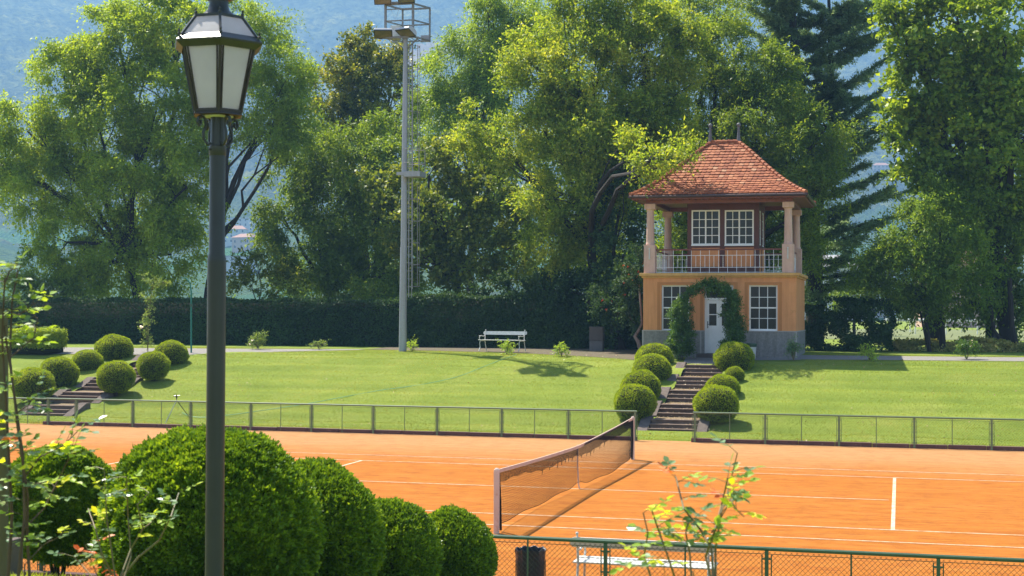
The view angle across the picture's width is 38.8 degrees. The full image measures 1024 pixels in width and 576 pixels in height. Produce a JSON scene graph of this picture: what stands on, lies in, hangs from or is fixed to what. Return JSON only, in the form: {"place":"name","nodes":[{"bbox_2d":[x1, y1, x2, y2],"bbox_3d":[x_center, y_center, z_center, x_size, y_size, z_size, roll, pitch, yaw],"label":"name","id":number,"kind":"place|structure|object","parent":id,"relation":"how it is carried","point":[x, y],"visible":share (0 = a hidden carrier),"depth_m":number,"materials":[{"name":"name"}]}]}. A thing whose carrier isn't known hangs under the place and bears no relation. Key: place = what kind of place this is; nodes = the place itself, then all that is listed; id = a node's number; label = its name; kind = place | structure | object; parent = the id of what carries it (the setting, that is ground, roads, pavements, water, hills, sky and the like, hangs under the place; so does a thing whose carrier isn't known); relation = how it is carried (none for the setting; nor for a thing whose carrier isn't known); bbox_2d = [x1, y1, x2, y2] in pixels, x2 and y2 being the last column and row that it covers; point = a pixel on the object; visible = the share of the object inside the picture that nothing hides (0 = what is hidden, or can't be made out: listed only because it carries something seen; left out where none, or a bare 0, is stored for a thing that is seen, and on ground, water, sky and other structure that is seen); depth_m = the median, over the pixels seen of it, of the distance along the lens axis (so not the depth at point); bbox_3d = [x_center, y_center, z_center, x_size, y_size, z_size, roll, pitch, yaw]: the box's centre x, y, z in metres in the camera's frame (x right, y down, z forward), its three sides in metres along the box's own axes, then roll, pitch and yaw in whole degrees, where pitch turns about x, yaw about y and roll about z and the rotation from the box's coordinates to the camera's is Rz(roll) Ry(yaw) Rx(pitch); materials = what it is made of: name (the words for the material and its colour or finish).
{"place":"outdoors","nodes":[
{"label":"outdoors","id":0,"kind":"place"},
{"bbox_2d":[8,343,240,417],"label":"lawn","id":1,"kind":"structure","parent":0,"point":[21,361],"depth_m":58.13,"materials":[{"name":"plant"}]},
{"bbox_2d":[9,367,55,400],"bbox_3d":[-17.124,3.463,52.007,1.636,1.304,1.594,0,-1,15],"label":"ball bush","id":2,"kind":"object","parent":1,"relation":"on","point":[25,385],"visible":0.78,"depth_m":51.50,"materials":[{"name":"green plant"}]},
{"bbox_2d":[8,327,68,353],"bbox_3d":[-19.791,2.158,60.246,2.508,1.151,1.713,0,-1,15],"label":"hedge","id":3,"kind":"object","parent":1,"relation":"on","point":[34,347],"visible":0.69,"depth_m":59.65,"materials":[{"name":"green plant"}]},
{"bbox_2d":[0,239,84,299],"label":"hazel shrub","id":4,"kind":"object","parent":1,"relation":"on","point":[36,282],"visible":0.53,"depth_m":73.58,"materials":[{"name":"green plant"}]},
{"bbox_2d":[39,356,79,387],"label":"ball bush","id":5,"kind":"object","parent":1,"relation":"on","point":[64,371],"visible":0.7,"depth_m":53.77,"materials":[{"name":"green plant"}]},
{"bbox_2d":[71,349,103,370],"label":"ball bush","id":6,"kind":"object","parent":1,"relation":"on","point":[87,359],"visible":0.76,"depth_m":56.19,"materials":[{"name":"green plant"}]},
{"bbox_2d":[93,334,133,359],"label":"ball bush","id":7,"kind":"object","parent":1,"relation":"on","point":[111,346],"visible":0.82,"depth_m":58.05,"materials":[{"name":"green plant"}]},
{"bbox_2d":[0,0,236,302],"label":"elm tree","id":8,"kind":"object","parent":1,"relation":"on","point":[162,227],"visible":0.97,"depth_m":74.23,"materials":[{"name":"green plant"}]},
{"bbox_2d":[0,295,398,346],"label":"clipped hedge","id":9,"kind":"object","parent":1,"relation":"on","point":[338,321],"visible":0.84,"depth_m":67.02,"materials":[{"name":"green plant"}]},
{"bbox_2d":[204,0,331,298],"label":"elm tree","id":10,"kind":"object","parent":1,"relation":"on","point":[284,129],"visible":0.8,"depth_m":72.97,"materials":[{"name":"green plant"}]},
{"bbox_2d":[226,239,316,302],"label":"laburnum shrub","id":11,"kind":"object","parent":1,"relation":"on","point":[246,274],"visible":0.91,"depth_m":71.36,"materials":[{"name":"green plant"}]},
{"bbox_2d":[304,20,426,297],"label":"linden tree","id":12,"kind":"object","parent":1,"relation":"on","point":[353,71],"visible":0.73,"depth_m":88.41,"materials":[{"name":"green plant"}]},
{"bbox_2d":[11,347,360,354],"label":"gravel path","id":13,"kind":"structure","parent":0,"point":[74,350],"depth_m":60.61,"materials":[{"name":"beige gravel"}]},
{"bbox_2d":[137,272,171,350],"bbox_3d":[-14.767,0.985,59.995,1.527,3.339,0.926,0,-1,1],"label":"climbing rose","id":14,"kind":"object","parent":13,"relation":"on","point":[147,319],"visible":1,"depth_m":59.99,"materials":[{"name":"green plant"}]},
{"bbox_2d":[227,345,272,348],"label":"lawn","id":15,"kind":"structure","parent":0,"point":[245,346],"depth_m":65.22,"materials":[{"name":"plant"}]},
{"bbox_2d":[236,129,440,299],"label":"chestnut tree","id":16,"kind":"object","parent":15,"relation":"on","point":[335,269],"visible":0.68,"depth_m":73.40,"materials":[{"name":"green plant"}]},
{"bbox_2d":[372,347,637,359],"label":"earth path","id":17,"kind":"structure","parent":0,"point":[622,354],"depth_m":59.94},
{"bbox_2d":[478,329,526,351],"bbox_3d":[-0.394,2.126,58.839,2.000,0.884,0.675,0,-1,28],"label":"park bench","id":18,"kind":"object","parent":17,"relation":"on","point":[485,332],"visible":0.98,"depth_m":58.97,"materials":[{"name":"white paint"}]},
{"bbox_2d":[589,327,603,350],"bbox_3d":[3.497,2.121,59.905,0.574,1.046,0.366,0,-1,15],"label":"utility cabinet","id":19,"kind":"object","parent":17,"relation":"on","point":[596,338],"visible":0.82,"depth_m":59.75,"materials":[{"name":"grey metal"}]},
{"bbox_2d":[0,0,1023,320],"bbox_3d":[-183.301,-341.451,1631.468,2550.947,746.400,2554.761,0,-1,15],"label":"hills","id":20,"kind":"structure","parent":0,"point":[22,22],"depth_m":1795.15,"materials":[{"name":"blue"}]},
{"bbox_2d":[225,226,247,246],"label":"house","id":21,"kind":"structure","parent":20,"relation":"on","point":[238,231],"depth_m":906.62,"materials":[{"name":"white glass"}]},
{"bbox_2d":[226,256,255,276],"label":"house","id":22,"kind":"structure","parent":20,"relation":"on","point":[228,258],"depth_m":726.75,"materials":[{"name":"white glass"}]},
{"bbox_2d":[225,217,259,232],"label":"house","id":23,"kind":"structure","parent":20,"relation":"on","point":[245,223],"depth_m":982.14,"materials":[{"name":"white glass"}]},
{"bbox_2d":[231,234,256,252],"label":"house","id":24,"kind":"structure","parent":20,"relation":"on","point":[237,242],"depth_m":824.12,"materials":[{"name":"white glass"}]},
{"bbox_2d":[8,321,1023,447],"bbox_3d":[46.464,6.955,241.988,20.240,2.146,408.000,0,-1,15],"label":"lawn","id":25,"kind":"structure","parent":0,"point":[260,376],"depth_m":51.22,"materials":[{"name":"plant"}]},
{"bbox_2d":[18,355,143,415],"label":"garden steps","id":26,"kind":"structure","parent":25,"relation":"on","point":[89,389],"depth_m":52.01,"materials":[{"name":"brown stone"}]},
{"bbox_2d":[96,360,136,396],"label":"ball bush","id":27,"kind":"object","parent":25,"relation":"on","point":[115,376],"visible":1,"depth_m":51.83,"materials":[{"name":"green plant"}]},
{"bbox_2d":[136,351,170,380],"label":"ball bush","id":28,"kind":"object","parent":25,"relation":"on","point":[153,365],"visible":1,"depth_m":53.70,"materials":[{"name":"green plant"}]},
{"bbox_2d":[154,340,189,364],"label":"ball bush","id":29,"kind":"object","parent":25,"relation":"on","point":[175,352],"visible":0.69,"depth_m":56.37,"materials":[{"name":"green plant"}]},
{"bbox_2d":[246,330,268,349],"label":"rose bush","id":30,"kind":"object","parent":25,"relation":"on","point":[257,340],"visible":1,"depth_m":61.25,"materials":[{"name":"green plant"}]},
{"bbox_2d":[298,87,439,281],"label":"sumac tree","id":31,"kind":"object","parent":25,"relation":"on","point":[387,149],"visible":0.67,"depth_m":74.14,"materials":[{"name":"green plant"}]},
{"bbox_2d":[356,272,399,299],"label":"elder shrub","id":32,"kind":"object","parent":25,"relation":"on","point":[392,291],"visible":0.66,"depth_m":69.80,"materials":[{"name":"green plant"}]},
{"bbox_2d":[374,0,430,351],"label":"floodlight mast","id":33,"kind":"object","parent":25,"relation":"on","point":[396,32],"visible":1,"depth_m":59.72,"materials":[{"name":"metal"}]},
{"bbox_2d":[354,118,548,293],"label":"maple tree","id":34,"kind":"object","parent":25,"relation":"on","point":[442,248],"visible":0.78,"depth_m":69.13,"materials":[{"name":"green plant"}]},
{"bbox_2d":[395,0,573,293],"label":"weeping elm","id":35,"kind":"object","parent":25,"relation":"on","point":[476,67],"visible":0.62,"depth_m":82.74,"materials":[{"name":"green plant"}]},
{"bbox_2d":[407,290,642,348],"bbox_3d":[0.573,1.484,64.328,11.323,2.793,2.258,0,-1,15],"label":"clipped hedge","id":36,"kind":"object","parent":25,"relation":"on","point":[443,319],"visible":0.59,"depth_m":63.90,"materials":[{"name":"green plant"}]},
{"bbox_2d":[456,158,661,349],"bbox_3d":[2.290,-1.252,63.918,9.813,8.706,4.040,-1,-1,39],"label":"ivy clad tree","id":37,"kind":"object","parent":25,"relation":"on","point":[537,283],"visible":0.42,"depth_m":62.33,"materials":[{"name":"green plant"}]},
{"bbox_2d":[440,0,724,289],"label":"golden rain tree","id":38,"kind":"object","parent":25,"relation":"on","point":[631,134],"visible":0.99,"depth_m":63.54,"materials":[{"name":"green plant"}]},
{"bbox_2d":[510,60,674,292],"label":"background tree","id":39,"kind":"object","parent":25,"relation":"on","point":[632,258],"visible":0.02,"depth_m":91.82,"materials":[{"name":"green plant"}]},
{"bbox_2d":[613,383,657,421],"bbox_3d":[3.874,3.609,45.747,1.430,1.253,1.486,0,-1,15],"label":"ball bush","id":40,"kind":"object","parent":25,"relation":"on","point":[641,400],"visible":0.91,"depth_m":45.33,"materials":[{"name":"green plant"}]},
{"bbox_2d":[620,369,661,399],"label":"ball bush","id":41,"kind":"object","parent":25,"relation":"on","point":[647,378],"visible":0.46,"depth_m":47.85,"materials":[{"name":"green plant"}]},
{"bbox_2d":[631,352,672,380],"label":"ball bush","id":42,"kind":"object","parent":25,"relation":"on","point":[659,366],"visible":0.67,"depth_m":50.43,"materials":[{"name":"green plant"}]},
{"bbox_2d":[634,342,674,363],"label":"ball bush","id":43,"kind":"object","parent":25,"relation":"on","point":[661,349],"visible":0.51,"depth_m":52.83,"materials":[{"name":"green plant"}]},
{"bbox_2d":[638,362,722,431],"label":"garden steps","id":44,"kind":"structure","parent":25,"relation":"on","point":[686,396],"depth_m":47.15,"materials":[{"name":"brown stone"}]},
{"bbox_2d":[632,0,872,291],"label":"locust tree","id":45,"kind":"object","parent":25,"relation":"on","point":[783,143],"visible":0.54,"depth_m":64.80,"materials":[{"name":"green plant"}]},
{"bbox_2d":[9,423,1023,575],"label":"clay court","id":46,"kind":"object","parent":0,"point":[967,505],"depth_m":30.01,"materials":[{"name":"orange soil"}]},
{"bbox_2d":[23,570,95,575],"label":"kerb","id":47,"kind":"structure","parent":46,"relation":"on","point":[66,573],"depth_m":20.18,"materials":[{"name":"grey concrete"}]},
{"bbox_2d":[43,421,636,440],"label":"kerb","id":48,"kind":"structure","parent":46,"relation":"on","point":[444,433],"depth_m":44.33,"materials":[{"name":"grey concrete"}]},
{"bbox_2d":[46,398,637,440],"bbox_3d":[-5.729,4.018,44.591,19.391,0.928,0.056,0,-1,15],"label":"chain link fence","id":49,"kind":"object","parent":48,"relation":"on","point":[373,417],"visible":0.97,"depth_m":44.33,"materials":[{"name":"metal"}]},
{"bbox_2d":[23,534,1023,575],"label":"chain link fence","id":50,"kind":"object","parent":46,"relation":"on","point":[766,558],"visible":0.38,"depth_m":17.87,"materials":[{"name":"green metal"}]},
{"bbox_2d":[515,545,545,575],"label":"litter bin","id":51,"kind":"object","parent":46,"relation":"on","point":[539,565],"visible":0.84,"depth_m":19.10,"materials":[{"name":"black metal"}]},
{"bbox_2d":[494,416,634,533],"bbox_3d":[1.441,3.699,30.465,0.274,1.145,12.884,0,-1,15],"label":"tennis net","id":52,"kind":"object","parent":46,"relation":"on","point":[588,446],"visible":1,"depth_m":28.57,"materials":[{"name":"fabric"}]},
{"bbox_2d":[369,481,881,499],"bbox_3d":[1.363,4.213,30.477,12.660,0.008,0.050,0,-1,15],"label":"court line","id":53,"kind":"object","parent":46,"relation":"on","point":[630,490],"visible":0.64,"depth_m":30.19,"materials":[{"name":"white paint"}]},
{"bbox_2d":[570,532,717,575],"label":"park bench","id":54,"kind":"object","parent":46,"relation":"on","point":[621,559],"visible":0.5,"depth_m":18.93,"materials":[{"name":"white paint"}]},
{"bbox_2d":[286,452,1023,475],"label":"court line","id":55,"kind":"object","parent":46,"relation":"on","point":[670,464],"visible":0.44,"depth_m":35.35,"materials":[{"name":"white paint"}]},
{"bbox_2d":[295,458,1018,481],"bbox_3d":[2.454,4.286,34.444,23.770,0.008,0.050,0,-1,15],"label":"court line","id":56,"kind":"object","parent":46,"relation":"on","point":[698,471],"visible":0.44,"depth_m":33.73,"materials":[{"name":"white paint"}]},
{"bbox_2d":[425,510,1023,535],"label":"court line","id":57,"kind":"object","parent":46,"relation":"on","point":[758,524],"visible":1,"depth_m":25.31,"materials":[{"name":"white paint"}]},
{"bbox_2d":[486,524,1023,547],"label":"court line","id":58,"kind":"object","parent":46,"relation":"on","point":[772,536],"visible":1,"depth_m":23.87,"materials":[{"name":"white paint"}]},
{"bbox_2d":[691,438,1023,450],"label":"kerb","id":59,"kind":"structure","parent":46,"relation":"on","point":[886,445],"depth_m":40.44,"materials":[{"name":"grey concrete"}]},
{"bbox_2d":[692,412,1023,449],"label":"chain link fence","id":60,"kind":"object","parent":59,"relation":"on","point":[854,416],"visible":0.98,"depth_m":40.50,"materials":[{"name":"metal"}]},
{"bbox_2d":[891,478,895,529],"bbox_3d":[7.575,4.212,28.817,0.070,0.008,8.180,0,-1,15],"label":"court line","id":61,"kind":"object","parent":46,"relation":"on","point":[893,506],"visible":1,"depth_m":28.15,"materials":[{"name":"white paint"}]},
{"bbox_2d":[637,431,691,440],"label":"lawn","id":62,"kind":"structure","parent":0,"point":[681,433],"depth_m":43.60,"materials":[{"name":"plant"}]},
{"bbox_2d":[684,357,800,363],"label":"gravel path","id":63,"kind":"structure","parent":0,"point":[693,360],"depth_m":53.46,"materials":[{"name":"grey gravel"}]},
{"bbox_2d":[663,276,749,360],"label":"leafy arch","id":64,"kind":"structure","parent":63,"relation":"on","point":[681,327],"depth_m":53.58,"materials":[{"name":"green plant"}]},
{"bbox_2d":[686,321,1023,445],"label":"lawn","id":65,"kind":"structure","parent":0,"point":[872,386],"depth_m":47.10,"materials":[{"name":"plant"}]},
{"bbox_2d":[692,384,739,424],"bbox_3d":[6.331,3.600,45.107,1.502,1.268,1.516,0,-1,15],"label":"ball bush","id":66,"kind":"object","parent":65,"relation":"on","point":[714,398],"visible":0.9,"depth_m":44.63,"materials":[{"name":"green plant"}]},
{"bbox_2d":[628,123,816,357],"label":"pavilion","id":67,"kind":"structure","parent":65,"relation":"on","point":[730,195],"depth_m":55.32,"materials":[{"name":"orange paint"}]},
{"bbox_2d":[583,241,645,349],"bbox_3d":[4.189,0.281,58.208,2.528,4.379,4.660,1,-1,-20],"label":"shrub","id":68,"kind":"object","parent":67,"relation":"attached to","point":[626,296],"visible":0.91,"depth_m":57.66,"materials":[{"name":"green plant"}]},
{"bbox_2d":[662,285,688,329],"bbox_3d":[6.224,0.773,55.231,1.082,1.769,0.110,0,-1,15],"label":"window","id":69,"kind":"structure","parent":67,"relation":"in","point":[669,293],"depth_m":55.32,"materials":[{"name":"white paint"}]},
{"bbox_2d":[691,210,719,245],"bbox_3d":[7.480,-2.319,56.111,1.110,1.386,0.110,0,-1,15],"label":"window","id":70,"kind":"structure","parent":67,"relation":"in","point":[705,223],"depth_m":56.12,"materials":[{"name":"white paint"}]},
{"bbox_2d":[707,300,718,352],"bbox_3d":[7.582,1.459,54.850,0.470,2.001,0.095,0,-1,15],"label":"door","id":71,"kind":"structure","parent":67,"relation":"in","point":[712,305],"depth_m":54.86,"materials":[{"name":"white paint"}]},
{"bbox_2d":[719,300,728,345],"bbox_3d":[8.047,1.459,54.747,0.470,2.001,0.053,0,-1,15],"label":"door","id":72,"kind":"structure","parent":67,"relation":"in","point":[721,335],"depth_m":54.77,"materials":[{"name":"white paint"}]},
{"bbox_2d":[724,210,753,245],"bbox_3d":[8.725,-2.305,55.778,1.126,1.378,0.110,0,-1,15],"label":"window","id":73,"kind":"structure","parent":67,"relation":"in","point":[739,224],"depth_m":55.78,"materials":[{"name":"white paint"}]},
{"bbox_2d":[749,285,777,330],"bbox_3d":[9.412,0.761,54.379,1.078,1.742,0.110,0,-1,15],"label":"window","id":74,"kind":"structure","parent":67,"relation":"in","point":[763,299],"depth_m":54.40,"materials":[{"name":"white paint"}]},
{"bbox_2d":[705,374,740,396],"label":"ball bush","id":75,"kind":"object","parent":65,"relation":"on","point":[732,382],"visible":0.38,"depth_m":47.94,"materials":[{"name":"green plant"}]},
{"bbox_2d":[713,341,754,371],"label":"ball bush","id":76,"kind":"object","parent":65,"relation":"on","point":[726,355],"visible":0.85,"depth_m":51.27,"materials":[{"name":"green plant"}]},
{"bbox_2d":[725,366,744,381],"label":"ball bush","id":77,"kind":"object","parent":65,"relation":"on","point":[737,373],"visible":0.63,"depth_m":49.72,"materials":[{"name":"green plant"}]},
{"bbox_2d":[782,336,806,360],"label":"rose bush","id":78,"kind":"object","parent":65,"relation":"on","point":[791,346],"visible":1,"depth_m":52.94,"materials":[{"name":"green plant"}]},
{"bbox_2d":[741,0,920,345],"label":"cedar tree","id":79,"kind":"object","parent":65,"relation":"on","point":[846,23],"visible":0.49,"depth_m":69.83,"materials":[{"name":"green plant"}]},
{"bbox_2d":[805,294,896,351],"bbox_3d":[14.062,1.530,60.994,4.189,2.579,2.109,0,-1,15],"label":"wild hedge","id":80,"kind":"object","parent":65,"relation":"on","point":[855,309],"visible":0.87,"depth_m":60.38,"materials":[{"name":"green plant"}]},
{"bbox_2d":[824,287,883,335],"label":"round tree","id":81,"kind":"object","parent":65,"relation":"on","point":[840,295],"visible":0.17,"depth_m":101.73,"materials":[{"name":"green plant"}]},
{"bbox_2d":[857,342,879,360],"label":"rose bush","id":82,"kind":"object","parent":65,"relation":"on","point":[869,352],"visible":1,"depth_m":52.55,"materials":[{"name":"green plant"}]},
{"bbox_2d":[830,167,1013,351],"bbox_3d":[17.326,-1.223,60.467,7.426,7.988,4.583,0,-1,-6],"label":"young locust","id":83,"kind":"object","parent":65,"relation":"on","point":[940,273],"visible":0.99,"depth_m":60.08,"materials":[{"name":"green plant"}]},
{"bbox_2d":[859,0,1023,350],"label":"tulip tree","id":84,"kind":"object","parent":65,"relation":"on","point":[981,77],"visible":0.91,"depth_m":61.69,"materials":[{"name":"green plant"}]},
{"bbox_2d":[880,168,1023,350],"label":"broad shade tree","id":85,"kind":"object","parent":65,"relation":"on","point":[1013,255],"visible":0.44,"depth_m":61.98,"materials":[{"name":"green plant"}]},
{"bbox_2d":[887,334,1023,352],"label":"wild hedge","id":86,"kind":"object","parent":65,"relation":"on","point":[916,344],"visible":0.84,"depth_m":60.53,"materials":[{"name":"green plant"}]},
{"bbox_2d":[905,25,1023,337],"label":"background tree","id":87,"kind":"object","parent":65,"relation":"on","point":[981,146],"visible":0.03,"depth_m":83.04,"materials":[{"name":"green plant"}]},
{"bbox_2d":[798,355,1023,360],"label":"gravel path","id":88,"kind":"structure","parent":0,"point":[840,357],"depth_m":53.63,"materials":[{"name":"beige gravel"}]},
{"bbox_2d":[953,337,982,358],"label":"rose bush","id":89,"kind":"object","parent":88,"relation":"on","point":[961,345],"visible":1,"depth_m":52.82,"materials":[{"name":"green plant"}]},
{"bbox_2d":[824,329,1023,340],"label":"track grass","id":90,"kind":"structure","parent":0,"point":[919,332],"depth_m":112.49,"materials":[{"name":"green plant"}]},
{"label":"valley floor","id":91,"kind":"structure","parent":0,"visible":0},
{"bbox_2d":[232,252,336,298],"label":"background tree","id":92,"kind":"object","parent":91,"relation":"on","point":[292,296],"visible":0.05,"depth_m":118.45,"materials":[{"name":"green plant"}]},
{"bbox_2d":[315,144,570,292],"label":"background tree","id":93,"kind":"object","parent":91,"relation":"on","point":[500,204],"visible":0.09,"depth_m":94.28,"materials":[{"name":"green plant"}]},
{"bbox_2d":[915,253,1016,327],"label":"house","id":94,"kind":"structure","parent":91,"relation":"on","point":[920,324],"depth_m":175.72,"materials":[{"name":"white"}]},
{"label":"ground","id":95,"kind":"structure","parent":0,"visible":0},
{"bbox_2d":[0,308,8,575],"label":"rose post","id":96,"kind":"object","parent":95,"relation":"on","point":[3,529],"visible":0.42,"depth_m":7.18,"materials":[{"name":"brown wood"}]},
{"bbox_2d":[8,537,22,574],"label":"terrace kerb","id":97,"kind":"structure","parent":95,"relation":"on","point":[14,557],"depth_m":10.57,"materials":[{"name":"grey stone"}]},
{"bbox_2d":[0,250,107,575],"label":"climbing rose","id":98,"kind":"object","parent":95,"relation":"on","point":[46,481],"visible":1,"depth_m":6.96,"materials":[{"name":"plant"}]},
{"bbox_2d":[8,442,113,575],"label":"clipped bush","id":99,"kind":"object","parent":95,"relation":"on","point":[61,512],"visible":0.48,"depth_m":12.21,"materials":[{"name":"green plant"}]},
{"bbox_2d":[47,466,201,575],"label":"rose cane bush","id":100,"kind":"object","parent":95,"relation":"on","point":[96,511],"visible":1,"depth_m":7.38,"materials":[{"name":"green plant"}]},
{"bbox_2d":[90,423,326,575],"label":"clipped bush","id":101,"kind":"object","parent":95,"relation":"on","point":[273,521],"visible":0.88,"depth_m":11.00,"materials":[{"name":"green plant"}]},
{"bbox_2d":[175,0,261,575],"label":"street lamp","id":102,"kind":"object","parent":95,"relation":"on","point":[218,44],"visible":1,"depth_m":9.44,"materials":[{"name":"black metal"}]},
{"bbox_2d":[294,456,387,575],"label":"clipped bush","id":103,"kind":"object","parent":95,"relation":"on","point":[355,534],"visible":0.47,"depth_m":12.98,"materials":[{"name":"green plant"}]},
{"bbox_2d":[375,496,445,575],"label":"clipped bush","id":104,"kind":"object","parent":95,"relation":"on","point":[413,546],"visible":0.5,"depth_m":14.63,"materials":[{"name":"green plant"}]},
{"bbox_2d":[430,503,498,575],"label":"clipped bush","id":105,"kind":"object","parent":95,"relation":"on","point":[468,542],"visible":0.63,"depth_m":15.85,"materials":[{"name":"green plant"}]},
{"bbox_2d":[609,433,766,575],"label":"rose cane bush","id":106,"kind":"object","parent":95,"relation":"on","point":[715,537],"visible":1,"depth_m":5.81,"materials":[{"name":"green plant"}]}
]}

